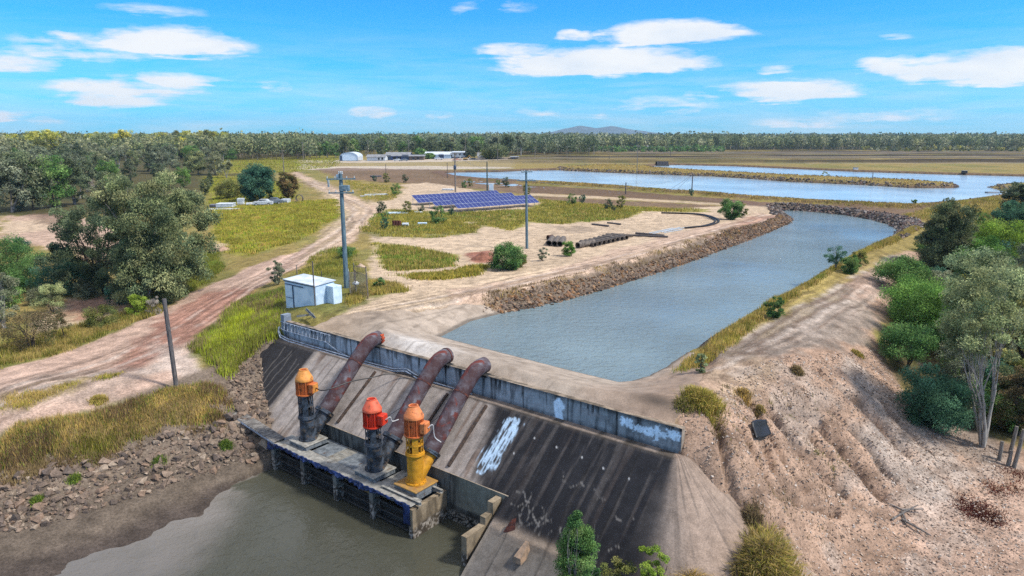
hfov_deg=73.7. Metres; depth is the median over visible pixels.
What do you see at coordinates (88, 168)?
woodland tree
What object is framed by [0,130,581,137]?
forest
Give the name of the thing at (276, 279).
shrub
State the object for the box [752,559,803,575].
grass clump
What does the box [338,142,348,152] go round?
gum tree
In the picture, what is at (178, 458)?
rock
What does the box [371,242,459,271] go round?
yard grass
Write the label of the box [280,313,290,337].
wall pier
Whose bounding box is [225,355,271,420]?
slope rubble
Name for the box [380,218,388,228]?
shrub
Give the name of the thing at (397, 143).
gum tree
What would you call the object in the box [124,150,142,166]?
woodland tree
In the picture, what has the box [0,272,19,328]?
tree
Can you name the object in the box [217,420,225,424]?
rock
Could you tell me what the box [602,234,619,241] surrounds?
concrete pipe
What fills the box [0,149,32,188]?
woodland tree
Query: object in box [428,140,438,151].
gum tree
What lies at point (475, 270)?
yard grass
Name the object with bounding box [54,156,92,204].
woodland tree
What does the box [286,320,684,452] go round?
parapet wall
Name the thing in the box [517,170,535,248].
power pole
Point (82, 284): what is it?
bush
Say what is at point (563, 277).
canal grass
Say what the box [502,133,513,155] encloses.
gum tree
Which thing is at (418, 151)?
yard tree
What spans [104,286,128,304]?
bush
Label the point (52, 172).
woodland tree
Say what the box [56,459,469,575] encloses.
creek water
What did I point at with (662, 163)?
aerator raft
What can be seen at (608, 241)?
concrete pipe
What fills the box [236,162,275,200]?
round tree
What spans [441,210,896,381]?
canal water
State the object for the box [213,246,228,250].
spoil heap
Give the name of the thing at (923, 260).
bush
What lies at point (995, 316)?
white gum
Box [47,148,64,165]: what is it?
woodland tree
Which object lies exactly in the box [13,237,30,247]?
bush
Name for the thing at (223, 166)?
woodland tree
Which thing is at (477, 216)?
yard grass
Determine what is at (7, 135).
gum tree
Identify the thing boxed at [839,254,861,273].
bush
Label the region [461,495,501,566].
wing wall
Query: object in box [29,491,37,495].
rock
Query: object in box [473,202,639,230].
yard grass
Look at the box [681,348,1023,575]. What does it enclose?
gravel
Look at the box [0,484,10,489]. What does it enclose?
rock
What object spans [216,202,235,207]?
sheet stack
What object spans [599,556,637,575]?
bush
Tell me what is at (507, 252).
bush
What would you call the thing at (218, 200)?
field grass
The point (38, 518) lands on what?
rock
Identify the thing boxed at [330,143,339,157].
gum tree
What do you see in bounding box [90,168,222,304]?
gum tree
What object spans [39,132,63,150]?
gum tree
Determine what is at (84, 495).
rock
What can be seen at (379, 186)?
yard grass
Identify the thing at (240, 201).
sheet stack
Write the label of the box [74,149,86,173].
woodland tree
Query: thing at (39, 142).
gum tree
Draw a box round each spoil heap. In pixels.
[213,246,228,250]
[469,252,492,260]
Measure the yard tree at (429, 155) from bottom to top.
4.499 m
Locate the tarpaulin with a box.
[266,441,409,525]
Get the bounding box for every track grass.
[0,300,162,369]
[0,371,124,414]
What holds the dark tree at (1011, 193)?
on the ground at (836, 311)
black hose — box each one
[661,212,719,228]
[688,213,715,224]
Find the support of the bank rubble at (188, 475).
on the ground at (836, 311)
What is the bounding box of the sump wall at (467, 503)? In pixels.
[320,424,507,528]
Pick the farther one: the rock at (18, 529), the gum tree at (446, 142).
the gum tree at (446, 142)
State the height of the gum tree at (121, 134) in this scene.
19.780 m
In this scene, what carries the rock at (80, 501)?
on the ground at (836, 311)
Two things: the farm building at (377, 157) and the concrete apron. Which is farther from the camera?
the farm building at (377, 157)
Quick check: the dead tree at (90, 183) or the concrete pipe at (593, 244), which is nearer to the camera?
the concrete pipe at (593, 244)
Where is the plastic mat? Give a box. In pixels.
[751,419,771,438]
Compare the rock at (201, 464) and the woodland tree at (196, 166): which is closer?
the rock at (201, 464)
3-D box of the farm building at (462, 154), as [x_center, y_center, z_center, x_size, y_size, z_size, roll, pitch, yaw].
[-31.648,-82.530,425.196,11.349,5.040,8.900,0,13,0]
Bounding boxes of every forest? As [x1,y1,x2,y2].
[0,128,321,160]
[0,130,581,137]
[284,131,601,155]
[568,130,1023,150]
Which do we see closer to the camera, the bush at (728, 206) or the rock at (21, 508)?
the rock at (21, 508)
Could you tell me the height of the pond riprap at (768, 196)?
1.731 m
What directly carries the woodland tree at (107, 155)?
on the ground at (836, 311)
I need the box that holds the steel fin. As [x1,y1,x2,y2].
[503,518,515,531]
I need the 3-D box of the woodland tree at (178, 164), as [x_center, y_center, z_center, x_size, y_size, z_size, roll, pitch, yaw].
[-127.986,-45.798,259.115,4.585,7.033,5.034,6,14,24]
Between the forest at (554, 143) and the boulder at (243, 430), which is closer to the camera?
the boulder at (243, 430)
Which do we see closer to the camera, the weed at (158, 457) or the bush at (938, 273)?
the weed at (158, 457)
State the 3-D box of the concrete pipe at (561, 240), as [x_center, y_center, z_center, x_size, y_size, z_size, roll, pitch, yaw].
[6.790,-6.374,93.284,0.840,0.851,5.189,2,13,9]
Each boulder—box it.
[223,411,232,420]
[228,421,236,430]
[236,403,247,411]
[240,428,247,432]
[249,404,256,408]
[258,438,267,449]
[260,411,267,417]
[266,418,273,423]
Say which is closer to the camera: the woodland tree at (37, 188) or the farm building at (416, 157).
the woodland tree at (37, 188)
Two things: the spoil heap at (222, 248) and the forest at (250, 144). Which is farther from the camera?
the forest at (250, 144)
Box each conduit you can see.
[278,327,416,378]
[279,326,471,394]
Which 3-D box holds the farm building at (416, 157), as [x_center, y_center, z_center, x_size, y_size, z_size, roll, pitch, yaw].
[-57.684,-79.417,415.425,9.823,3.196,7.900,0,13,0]
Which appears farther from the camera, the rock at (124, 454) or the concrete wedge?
the rock at (124, 454)
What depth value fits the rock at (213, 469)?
42.36 m
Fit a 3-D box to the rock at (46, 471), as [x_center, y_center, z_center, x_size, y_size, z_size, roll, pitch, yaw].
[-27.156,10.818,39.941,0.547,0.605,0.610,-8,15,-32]
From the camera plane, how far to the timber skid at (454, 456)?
38.97 m
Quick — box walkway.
[232,411,285,444]
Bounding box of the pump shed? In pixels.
[283,274,341,307]
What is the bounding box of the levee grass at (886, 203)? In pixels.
[522,180,1017,208]
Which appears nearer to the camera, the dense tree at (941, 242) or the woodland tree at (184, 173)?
the dense tree at (941, 242)
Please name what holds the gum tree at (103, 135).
on the ground at (836, 311)
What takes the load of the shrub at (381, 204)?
on the ground at (836, 311)
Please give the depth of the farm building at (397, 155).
417.03 m
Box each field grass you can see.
[152,250,225,303]
[202,176,299,203]
[209,198,340,254]
[212,157,342,181]
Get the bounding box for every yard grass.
[293,245,368,277]
[345,180,402,200]
[356,210,481,237]
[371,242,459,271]
[385,262,492,280]
[388,207,524,221]
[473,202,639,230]
[537,197,702,211]
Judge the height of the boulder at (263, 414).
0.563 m
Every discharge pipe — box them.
[316,331,384,415]
[383,348,453,442]
[421,357,491,456]
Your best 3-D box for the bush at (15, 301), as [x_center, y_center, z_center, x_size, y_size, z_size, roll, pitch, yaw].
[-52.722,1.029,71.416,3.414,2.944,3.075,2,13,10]
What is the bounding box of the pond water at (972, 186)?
[448,165,1023,207]
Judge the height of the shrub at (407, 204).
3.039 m
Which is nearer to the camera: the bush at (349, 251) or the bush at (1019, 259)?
the bush at (1019, 259)
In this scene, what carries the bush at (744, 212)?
on the ground at (836, 311)
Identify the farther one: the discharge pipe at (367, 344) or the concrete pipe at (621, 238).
the concrete pipe at (621, 238)
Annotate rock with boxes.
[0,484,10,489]
[0,515,4,523]
[4,500,13,505]
[9,514,20,521]
[13,471,21,478]
[13,522,20,526]
[14,499,25,508]
[15,527,22,532]
[17,488,25,495]
[17,505,27,512]
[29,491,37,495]
[30,524,38,529]
[31,512,43,524]
[32,502,45,509]
[36,481,48,488]
[41,516,50,521]
[41,520,50,526]
[42,466,52,475]
[43,490,52,497]
[46,461,56,466]
[50,468,61,477]
[52,494,63,501]
[62,465,73,474]
[65,493,76,498]
[66,505,73,510]
[67,512,74,519]
[76,498,85,504]
[80,491,87,498]
[82,462,90,468]
[85,471,94,476]
[95,486,108,494]
[96,457,111,464]
[97,464,107,472]
[97,473,108,478]
[108,460,117,467]
[110,499,117,504]
[118,459,126,465]
[121,452,128,457]
[124,487,134,491]
[135,450,142,457]
[137,476,147,484]
[138,490,145,496]
[145,453,153,462]
[151,474,161,480]
[152,463,160,470]
[156,435,163,439]
[157,457,165,465]
[160,479,166,488]
[161,471,173,477]
[162,430,171,437]
[166,432,175,436]
[167,478,176,483]
[173,455,182,461]
[191,444,198,450]
[197,458,203,468]
[200,440,209,447]
[209,424,216,432]
[209,465,216,473]
[212,453,219,460]
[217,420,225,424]
[223,450,232,456]
[244,442,255,448]
[251,455,259,461]
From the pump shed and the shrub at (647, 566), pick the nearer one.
the shrub at (647, 566)
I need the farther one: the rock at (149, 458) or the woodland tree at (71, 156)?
the woodland tree at (71, 156)
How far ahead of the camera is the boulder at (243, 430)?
45.17 m
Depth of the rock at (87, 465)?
40.73 m
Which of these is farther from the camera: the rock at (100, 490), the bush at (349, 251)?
the bush at (349, 251)
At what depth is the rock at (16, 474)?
39.66 m
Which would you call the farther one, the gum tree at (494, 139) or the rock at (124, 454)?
the gum tree at (494, 139)
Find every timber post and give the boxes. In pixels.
[997,441,1003,460]
[1006,450,1012,466]
[1008,426,1018,452]
[1012,429,1023,468]
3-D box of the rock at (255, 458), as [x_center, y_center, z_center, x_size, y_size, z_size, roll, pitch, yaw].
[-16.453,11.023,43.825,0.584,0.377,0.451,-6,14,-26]
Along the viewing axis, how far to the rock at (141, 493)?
39.67 m
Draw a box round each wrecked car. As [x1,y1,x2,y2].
[252,199,273,204]
[269,197,282,203]
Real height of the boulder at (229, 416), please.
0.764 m
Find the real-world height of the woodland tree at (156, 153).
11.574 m
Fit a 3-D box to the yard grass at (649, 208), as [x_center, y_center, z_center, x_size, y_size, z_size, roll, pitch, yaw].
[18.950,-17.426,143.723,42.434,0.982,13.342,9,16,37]
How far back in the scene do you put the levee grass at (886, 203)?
151.86 m
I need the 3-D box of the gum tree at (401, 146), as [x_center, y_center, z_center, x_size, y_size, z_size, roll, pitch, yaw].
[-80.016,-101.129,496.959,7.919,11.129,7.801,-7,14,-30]
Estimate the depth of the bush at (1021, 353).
50.60 m
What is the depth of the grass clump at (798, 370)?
42.21 m
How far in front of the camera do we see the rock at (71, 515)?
37.36 m
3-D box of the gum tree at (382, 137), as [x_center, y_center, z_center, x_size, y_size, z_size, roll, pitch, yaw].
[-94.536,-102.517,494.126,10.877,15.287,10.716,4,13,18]
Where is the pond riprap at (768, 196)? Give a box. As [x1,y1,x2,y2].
[536,180,1001,203]
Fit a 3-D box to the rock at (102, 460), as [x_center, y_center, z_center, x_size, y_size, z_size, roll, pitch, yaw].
[-24.768,10.571,41.414,0.842,0.590,0.375,-5,14,-23]
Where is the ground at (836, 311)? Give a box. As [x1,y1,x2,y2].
[0,145,1023,575]
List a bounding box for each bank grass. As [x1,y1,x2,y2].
[0,378,235,473]
[0,421,228,485]
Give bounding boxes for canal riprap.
[483,213,791,313]
[766,202,923,238]
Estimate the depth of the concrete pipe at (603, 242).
91.32 m
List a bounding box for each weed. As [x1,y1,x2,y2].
[27,494,43,506]
[64,472,81,485]
[150,454,169,469]
[218,438,235,451]
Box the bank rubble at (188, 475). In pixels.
[0,424,264,531]
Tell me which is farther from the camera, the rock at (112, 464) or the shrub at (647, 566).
the rock at (112, 464)
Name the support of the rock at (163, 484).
on the ground at (836, 311)
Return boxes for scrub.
[0,301,66,350]
[529,143,724,151]
[861,144,1023,151]
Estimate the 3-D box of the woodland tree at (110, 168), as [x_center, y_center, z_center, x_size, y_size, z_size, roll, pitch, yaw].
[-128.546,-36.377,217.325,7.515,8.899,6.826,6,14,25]
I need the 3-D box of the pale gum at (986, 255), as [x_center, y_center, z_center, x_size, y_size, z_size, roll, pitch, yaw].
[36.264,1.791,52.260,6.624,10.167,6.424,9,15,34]
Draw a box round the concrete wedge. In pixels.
[512,541,529,564]
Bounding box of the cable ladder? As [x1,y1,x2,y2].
[280,321,346,355]
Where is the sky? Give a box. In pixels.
[0,0,1023,134]
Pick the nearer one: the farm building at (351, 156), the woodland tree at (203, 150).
the woodland tree at (203, 150)
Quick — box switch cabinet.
[488,183,493,190]
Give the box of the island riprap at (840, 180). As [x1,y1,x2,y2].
[557,163,958,187]
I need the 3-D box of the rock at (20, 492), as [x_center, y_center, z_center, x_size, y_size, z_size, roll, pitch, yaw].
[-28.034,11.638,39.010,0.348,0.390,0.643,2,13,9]
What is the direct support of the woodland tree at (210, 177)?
on the ground at (836, 311)
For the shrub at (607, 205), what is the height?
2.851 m
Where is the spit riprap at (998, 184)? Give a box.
[988,182,1020,191]
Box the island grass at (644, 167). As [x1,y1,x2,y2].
[562,164,952,187]
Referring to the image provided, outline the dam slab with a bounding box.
[260,338,814,575]
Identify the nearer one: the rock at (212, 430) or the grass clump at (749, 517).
the grass clump at (749, 517)
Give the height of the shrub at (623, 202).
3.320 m
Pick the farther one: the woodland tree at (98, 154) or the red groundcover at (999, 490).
the woodland tree at (98, 154)
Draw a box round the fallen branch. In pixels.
[887,503,931,535]
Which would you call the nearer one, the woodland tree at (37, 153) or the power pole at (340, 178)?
the power pole at (340, 178)
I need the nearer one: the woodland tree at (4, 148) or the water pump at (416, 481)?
the water pump at (416, 481)
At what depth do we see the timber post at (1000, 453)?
41.56 m
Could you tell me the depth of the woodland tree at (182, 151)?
385.12 m
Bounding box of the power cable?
[316,373,417,390]
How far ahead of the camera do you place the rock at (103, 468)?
40.87 m
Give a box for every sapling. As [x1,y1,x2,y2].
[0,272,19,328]
[52,309,72,337]
[114,234,168,300]
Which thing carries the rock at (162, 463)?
on the ground at (836, 311)
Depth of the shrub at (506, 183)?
195.68 m
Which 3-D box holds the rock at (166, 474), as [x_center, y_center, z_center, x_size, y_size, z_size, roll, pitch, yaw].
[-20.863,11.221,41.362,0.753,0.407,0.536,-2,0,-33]
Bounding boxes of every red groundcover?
[947,491,1011,530]
[978,474,1023,503]
[991,463,1023,482]
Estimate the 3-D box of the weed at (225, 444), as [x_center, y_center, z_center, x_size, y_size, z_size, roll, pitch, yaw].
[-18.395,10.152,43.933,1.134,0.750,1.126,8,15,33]
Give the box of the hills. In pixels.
[548,126,664,134]
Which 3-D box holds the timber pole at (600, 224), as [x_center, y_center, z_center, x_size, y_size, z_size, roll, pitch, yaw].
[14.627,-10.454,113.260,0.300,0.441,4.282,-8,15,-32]
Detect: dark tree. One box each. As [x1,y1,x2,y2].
[33,197,151,293]
[998,181,1023,208]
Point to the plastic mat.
(760, 428)
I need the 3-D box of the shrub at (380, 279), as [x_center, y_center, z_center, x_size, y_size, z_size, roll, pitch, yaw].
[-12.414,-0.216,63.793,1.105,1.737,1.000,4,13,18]
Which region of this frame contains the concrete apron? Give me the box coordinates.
[313,304,702,428]
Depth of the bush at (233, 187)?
167.17 m
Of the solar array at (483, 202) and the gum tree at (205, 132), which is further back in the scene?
the gum tree at (205, 132)
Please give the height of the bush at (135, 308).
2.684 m
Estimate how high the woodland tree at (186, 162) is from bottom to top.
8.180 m
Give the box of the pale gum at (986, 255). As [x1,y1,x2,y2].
[943,245,1023,337]
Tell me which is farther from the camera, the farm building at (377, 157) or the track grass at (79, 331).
the farm building at (377, 157)
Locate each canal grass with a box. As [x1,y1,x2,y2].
[479,214,784,305]
[670,225,921,373]
[902,195,1019,220]
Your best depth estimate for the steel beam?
54.04 m
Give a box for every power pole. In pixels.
[326,171,355,287]
[452,153,459,191]
[486,162,487,190]
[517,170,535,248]
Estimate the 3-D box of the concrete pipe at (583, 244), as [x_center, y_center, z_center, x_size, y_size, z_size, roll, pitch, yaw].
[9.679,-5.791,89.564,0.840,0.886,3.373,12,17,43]
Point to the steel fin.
(510, 526)
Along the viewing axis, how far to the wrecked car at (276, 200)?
151.92 m
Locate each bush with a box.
[0,232,49,278]
[0,257,50,292]
[0,286,25,308]
[1,243,33,264]
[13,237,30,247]
[24,284,51,305]
[25,252,97,296]
[28,281,66,313]
[70,277,100,300]
[81,304,120,328]
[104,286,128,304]
[125,294,149,315]
[145,296,161,314]
[213,178,243,197]
[336,246,355,256]
[486,241,526,269]
[513,254,526,267]
[561,241,575,255]
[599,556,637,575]
[717,198,744,219]
[739,202,748,217]
[764,296,785,317]
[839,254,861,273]
[852,249,869,263]
[871,254,934,293]
[876,319,939,369]
[877,274,956,333]
[893,362,993,435]
[907,327,939,352]
[912,240,926,251]
[918,252,936,269]
[919,322,962,352]
[927,266,945,278]
[929,270,964,289]
[932,340,990,387]
[933,313,994,341]
[936,353,964,377]
[951,235,1018,278]
[952,347,1011,384]
[963,393,988,426]
[968,379,1007,418]
[974,212,993,228]
[974,217,1023,265]
[978,356,1017,391]
[983,239,1015,262]
[987,298,1023,373]
[990,200,1023,240]
[990,396,1023,433]
[991,331,1023,351]
[991,365,1023,435]
[995,371,1023,410]
[1005,266,1023,313]
[1009,242,1023,269]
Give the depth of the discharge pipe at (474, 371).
39.40 m
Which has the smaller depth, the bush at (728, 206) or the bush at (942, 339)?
the bush at (942, 339)
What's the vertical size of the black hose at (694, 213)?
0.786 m
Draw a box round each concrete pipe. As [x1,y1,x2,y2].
[546,235,554,245]
[551,236,560,246]
[557,236,565,246]
[575,239,595,247]
[579,240,596,246]
[584,239,601,245]
[589,238,605,244]
[593,237,610,243]
[597,236,614,242]
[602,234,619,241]
[606,234,623,240]
[611,233,628,239]
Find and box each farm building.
[339,152,362,160]
[366,154,388,160]
[385,152,412,159]
[409,155,424,159]
[424,152,451,158]
[452,151,469,157]
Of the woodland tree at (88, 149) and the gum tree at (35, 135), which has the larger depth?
the gum tree at (35, 135)
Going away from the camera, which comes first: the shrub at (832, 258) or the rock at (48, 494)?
the rock at (48, 494)
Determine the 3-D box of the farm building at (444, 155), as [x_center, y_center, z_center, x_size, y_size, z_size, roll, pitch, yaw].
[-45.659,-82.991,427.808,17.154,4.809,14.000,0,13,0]
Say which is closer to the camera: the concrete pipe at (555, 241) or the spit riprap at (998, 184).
the concrete pipe at (555, 241)
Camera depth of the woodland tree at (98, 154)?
263.22 m
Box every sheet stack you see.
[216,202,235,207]
[237,198,244,203]
[281,198,290,202]
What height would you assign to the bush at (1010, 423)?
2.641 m
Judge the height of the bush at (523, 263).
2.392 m
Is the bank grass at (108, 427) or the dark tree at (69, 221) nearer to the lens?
the bank grass at (108, 427)
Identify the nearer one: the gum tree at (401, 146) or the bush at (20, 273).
the bush at (20, 273)
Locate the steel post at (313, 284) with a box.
[312,261,315,305]
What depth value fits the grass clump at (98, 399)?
44.95 m
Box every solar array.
[412,190,498,205]
[428,193,514,207]
[450,195,538,210]
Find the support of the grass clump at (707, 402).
on the ground at (836, 311)
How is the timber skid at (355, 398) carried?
on the dam slab
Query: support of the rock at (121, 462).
on the ground at (836, 311)
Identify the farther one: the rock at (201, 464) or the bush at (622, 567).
the rock at (201, 464)
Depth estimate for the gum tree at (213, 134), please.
491.57 m
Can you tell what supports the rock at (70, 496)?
on the ground at (836, 311)
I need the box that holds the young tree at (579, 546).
[552,510,600,575]
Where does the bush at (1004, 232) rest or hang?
on the ground at (836, 311)
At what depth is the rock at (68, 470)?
40.06 m
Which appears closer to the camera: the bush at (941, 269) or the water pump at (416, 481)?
the water pump at (416, 481)
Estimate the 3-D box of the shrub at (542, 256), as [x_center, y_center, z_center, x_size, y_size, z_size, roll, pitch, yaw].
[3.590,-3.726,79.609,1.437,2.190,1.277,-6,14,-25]
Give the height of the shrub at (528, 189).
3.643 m
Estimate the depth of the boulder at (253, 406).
47.00 m
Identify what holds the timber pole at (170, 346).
on the ground at (836, 311)
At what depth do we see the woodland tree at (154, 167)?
223.65 m
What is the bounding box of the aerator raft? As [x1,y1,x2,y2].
[655,161,668,165]
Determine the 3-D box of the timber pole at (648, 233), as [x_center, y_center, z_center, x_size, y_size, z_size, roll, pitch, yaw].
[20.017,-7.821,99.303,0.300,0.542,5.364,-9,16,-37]
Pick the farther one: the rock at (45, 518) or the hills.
the hills
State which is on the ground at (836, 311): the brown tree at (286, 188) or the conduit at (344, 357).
the brown tree at (286, 188)
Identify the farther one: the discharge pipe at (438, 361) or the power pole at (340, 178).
the power pole at (340, 178)
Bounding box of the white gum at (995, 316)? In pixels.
[934,256,1023,447]
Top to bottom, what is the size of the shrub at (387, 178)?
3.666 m
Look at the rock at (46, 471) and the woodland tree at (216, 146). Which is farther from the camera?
the woodland tree at (216, 146)
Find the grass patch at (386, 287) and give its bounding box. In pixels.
[342,278,408,306]
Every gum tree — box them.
[3,134,18,144]
[28,132,42,140]
[29,137,50,150]
[39,129,56,136]
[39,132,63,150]
[90,132,109,139]
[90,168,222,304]
[112,129,132,140]
[170,130,182,136]
[175,136,190,153]
[197,129,208,137]
[206,131,220,139]
[317,142,323,157]
[322,141,332,157]
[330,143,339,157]
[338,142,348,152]
[339,135,353,150]
[349,138,360,152]
[361,135,370,154]
[374,136,389,152]
[377,140,385,153]
[395,141,402,149]
[397,141,407,151]
[407,141,415,149]
[412,135,424,152]
[420,140,428,151]
[427,136,435,151]
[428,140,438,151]
[437,141,444,151]
[441,138,449,151]
[448,142,455,149]
[459,137,471,150]
[470,136,483,152]
[473,141,480,151]
[489,136,499,146]
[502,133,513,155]
[515,135,525,154]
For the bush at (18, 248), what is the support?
on the ground at (836, 311)
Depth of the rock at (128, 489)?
39.79 m
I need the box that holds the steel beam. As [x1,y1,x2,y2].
[296,313,313,316]
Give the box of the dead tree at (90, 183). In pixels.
[84,179,94,191]
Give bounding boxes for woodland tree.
[0,142,10,151]
[0,145,13,154]
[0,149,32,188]
[0,155,31,212]
[3,149,52,209]
[26,154,76,207]
[27,146,54,182]
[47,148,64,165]
[50,154,72,183]
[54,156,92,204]
[57,144,72,154]
[62,150,85,166]
[70,142,82,151]
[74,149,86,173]
[76,157,97,181]
[82,146,95,157]
[83,150,92,159]
[86,142,101,150]
[87,155,105,173]
[89,150,107,172]
[89,171,117,191]
[94,160,119,180]
[96,148,112,163]
[108,146,125,167]
[117,144,132,162]
[120,158,137,180]
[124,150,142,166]
[133,150,142,158]
[143,143,158,167]
[143,153,154,171]
[149,146,170,169]
[149,163,167,180]
[152,142,164,163]
[161,142,179,163]
[167,158,181,169]
[174,166,190,187]
[180,145,190,158]
[182,154,193,171]
[183,145,199,157]
[186,150,206,174]
[198,178,210,194]
[200,146,211,162]
[205,151,223,174]
[206,173,213,185]
[212,142,228,159]
[220,160,232,177]
[221,148,231,159]
[228,148,237,159]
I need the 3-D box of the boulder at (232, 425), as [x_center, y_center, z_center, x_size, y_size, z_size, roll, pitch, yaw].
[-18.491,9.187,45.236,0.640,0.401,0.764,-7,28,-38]
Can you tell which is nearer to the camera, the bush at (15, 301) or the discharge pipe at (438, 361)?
the discharge pipe at (438, 361)
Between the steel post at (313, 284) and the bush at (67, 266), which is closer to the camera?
the steel post at (313, 284)
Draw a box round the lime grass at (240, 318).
[201,306,257,348]
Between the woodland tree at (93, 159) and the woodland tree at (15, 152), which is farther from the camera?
the woodland tree at (93, 159)
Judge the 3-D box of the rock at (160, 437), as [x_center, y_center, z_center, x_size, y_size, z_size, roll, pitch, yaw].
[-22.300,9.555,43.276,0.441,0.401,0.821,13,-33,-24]
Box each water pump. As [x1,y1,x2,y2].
[288,368,332,450]
[353,397,401,482]
[394,403,438,496]
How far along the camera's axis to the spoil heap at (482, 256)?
80.97 m
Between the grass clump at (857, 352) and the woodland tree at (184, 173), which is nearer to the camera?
the grass clump at (857, 352)
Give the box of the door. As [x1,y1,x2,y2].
[286,285,294,307]
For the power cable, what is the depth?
43.12 m
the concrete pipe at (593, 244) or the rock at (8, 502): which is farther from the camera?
the concrete pipe at (593, 244)
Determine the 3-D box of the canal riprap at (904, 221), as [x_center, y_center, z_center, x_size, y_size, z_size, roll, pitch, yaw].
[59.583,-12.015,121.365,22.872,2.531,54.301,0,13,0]
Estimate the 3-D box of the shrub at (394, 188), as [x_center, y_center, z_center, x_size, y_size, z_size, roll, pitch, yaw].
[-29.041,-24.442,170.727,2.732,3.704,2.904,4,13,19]
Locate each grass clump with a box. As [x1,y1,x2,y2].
[85,393,108,406]
[668,565,729,575]
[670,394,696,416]
[673,384,732,434]
[721,519,813,575]
[734,386,752,406]
[740,496,773,531]
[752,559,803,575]
[754,403,766,418]
[789,364,805,376]
[852,347,865,358]
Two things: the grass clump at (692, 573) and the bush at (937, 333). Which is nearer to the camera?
the grass clump at (692, 573)
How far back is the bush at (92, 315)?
62.70 m
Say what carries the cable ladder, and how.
attached to the parapet wall at (664, 435)
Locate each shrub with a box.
[266,260,284,284]
[373,277,384,286]
[375,201,386,212]
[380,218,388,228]
[381,210,390,218]
[383,173,389,181]
[390,183,401,194]
[403,201,411,211]
[429,206,446,223]
[500,177,509,186]
[522,184,530,194]
[537,247,549,260]
[566,193,576,203]
[579,194,585,202]
[604,198,612,208]
[616,195,625,208]
[638,544,669,575]
[694,353,707,372]
[823,246,847,267]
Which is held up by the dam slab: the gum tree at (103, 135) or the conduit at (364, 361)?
the conduit at (364, 361)
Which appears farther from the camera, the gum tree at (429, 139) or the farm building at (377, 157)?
the gum tree at (429, 139)
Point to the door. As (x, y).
(289, 289)
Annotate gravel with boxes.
[373,211,684,285]
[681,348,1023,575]
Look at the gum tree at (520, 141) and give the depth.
465.41 m
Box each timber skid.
[336,371,376,422]
[428,393,448,421]
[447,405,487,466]
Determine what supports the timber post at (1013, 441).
on the ground at (836, 311)
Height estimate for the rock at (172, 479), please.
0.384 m
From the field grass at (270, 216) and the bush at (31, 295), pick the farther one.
the field grass at (270, 216)
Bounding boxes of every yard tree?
[413,148,425,154]
[425,153,434,158]
[465,148,476,157]
[479,150,496,159]
[480,142,509,158]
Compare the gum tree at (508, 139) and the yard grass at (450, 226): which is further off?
the gum tree at (508, 139)
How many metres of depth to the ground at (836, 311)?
50.61 m
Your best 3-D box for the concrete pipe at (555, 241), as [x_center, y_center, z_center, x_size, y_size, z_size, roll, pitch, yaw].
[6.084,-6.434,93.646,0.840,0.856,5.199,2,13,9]
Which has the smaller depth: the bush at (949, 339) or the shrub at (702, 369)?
the shrub at (702, 369)
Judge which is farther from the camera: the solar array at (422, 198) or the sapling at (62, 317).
the solar array at (422, 198)
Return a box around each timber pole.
[162,298,178,386]
[591,223,608,226]
[633,234,667,237]
[635,232,664,235]
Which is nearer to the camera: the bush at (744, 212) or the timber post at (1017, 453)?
the timber post at (1017, 453)
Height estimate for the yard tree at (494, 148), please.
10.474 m
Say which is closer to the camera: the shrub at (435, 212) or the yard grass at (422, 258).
the yard grass at (422, 258)
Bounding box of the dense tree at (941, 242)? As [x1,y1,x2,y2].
[913,197,981,272]
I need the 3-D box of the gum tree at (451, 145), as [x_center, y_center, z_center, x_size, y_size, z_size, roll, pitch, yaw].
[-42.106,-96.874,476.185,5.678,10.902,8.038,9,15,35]
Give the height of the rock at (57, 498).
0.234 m
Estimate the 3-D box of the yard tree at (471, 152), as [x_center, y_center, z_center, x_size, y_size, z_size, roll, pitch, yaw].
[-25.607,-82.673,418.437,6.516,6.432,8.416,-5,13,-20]
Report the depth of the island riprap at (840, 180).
228.66 m
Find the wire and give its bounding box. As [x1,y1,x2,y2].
[535,173,692,187]
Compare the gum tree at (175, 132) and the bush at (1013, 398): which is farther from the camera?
the gum tree at (175, 132)
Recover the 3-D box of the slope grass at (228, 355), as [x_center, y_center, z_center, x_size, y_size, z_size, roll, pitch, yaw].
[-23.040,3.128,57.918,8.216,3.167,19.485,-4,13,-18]
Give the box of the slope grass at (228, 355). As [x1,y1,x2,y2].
[185,287,285,379]
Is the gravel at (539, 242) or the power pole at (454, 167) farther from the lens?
the power pole at (454, 167)
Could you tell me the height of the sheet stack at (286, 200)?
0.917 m
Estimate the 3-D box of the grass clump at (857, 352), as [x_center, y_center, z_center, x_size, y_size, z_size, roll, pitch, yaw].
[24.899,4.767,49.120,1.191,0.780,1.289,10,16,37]
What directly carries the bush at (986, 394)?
on the ground at (836, 311)
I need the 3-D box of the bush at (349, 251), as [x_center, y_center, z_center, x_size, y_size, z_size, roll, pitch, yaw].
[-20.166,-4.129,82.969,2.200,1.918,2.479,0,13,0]
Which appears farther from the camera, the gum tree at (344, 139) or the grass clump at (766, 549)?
the gum tree at (344, 139)
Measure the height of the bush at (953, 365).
4.364 m
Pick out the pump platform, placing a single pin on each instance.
(428, 513)
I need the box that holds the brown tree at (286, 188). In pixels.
[276,171,299,198]
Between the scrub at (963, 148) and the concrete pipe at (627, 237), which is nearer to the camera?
the concrete pipe at (627, 237)
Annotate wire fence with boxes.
[349,263,368,298]
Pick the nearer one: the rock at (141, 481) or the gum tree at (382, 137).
the rock at (141, 481)
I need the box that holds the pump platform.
[271,435,446,538]

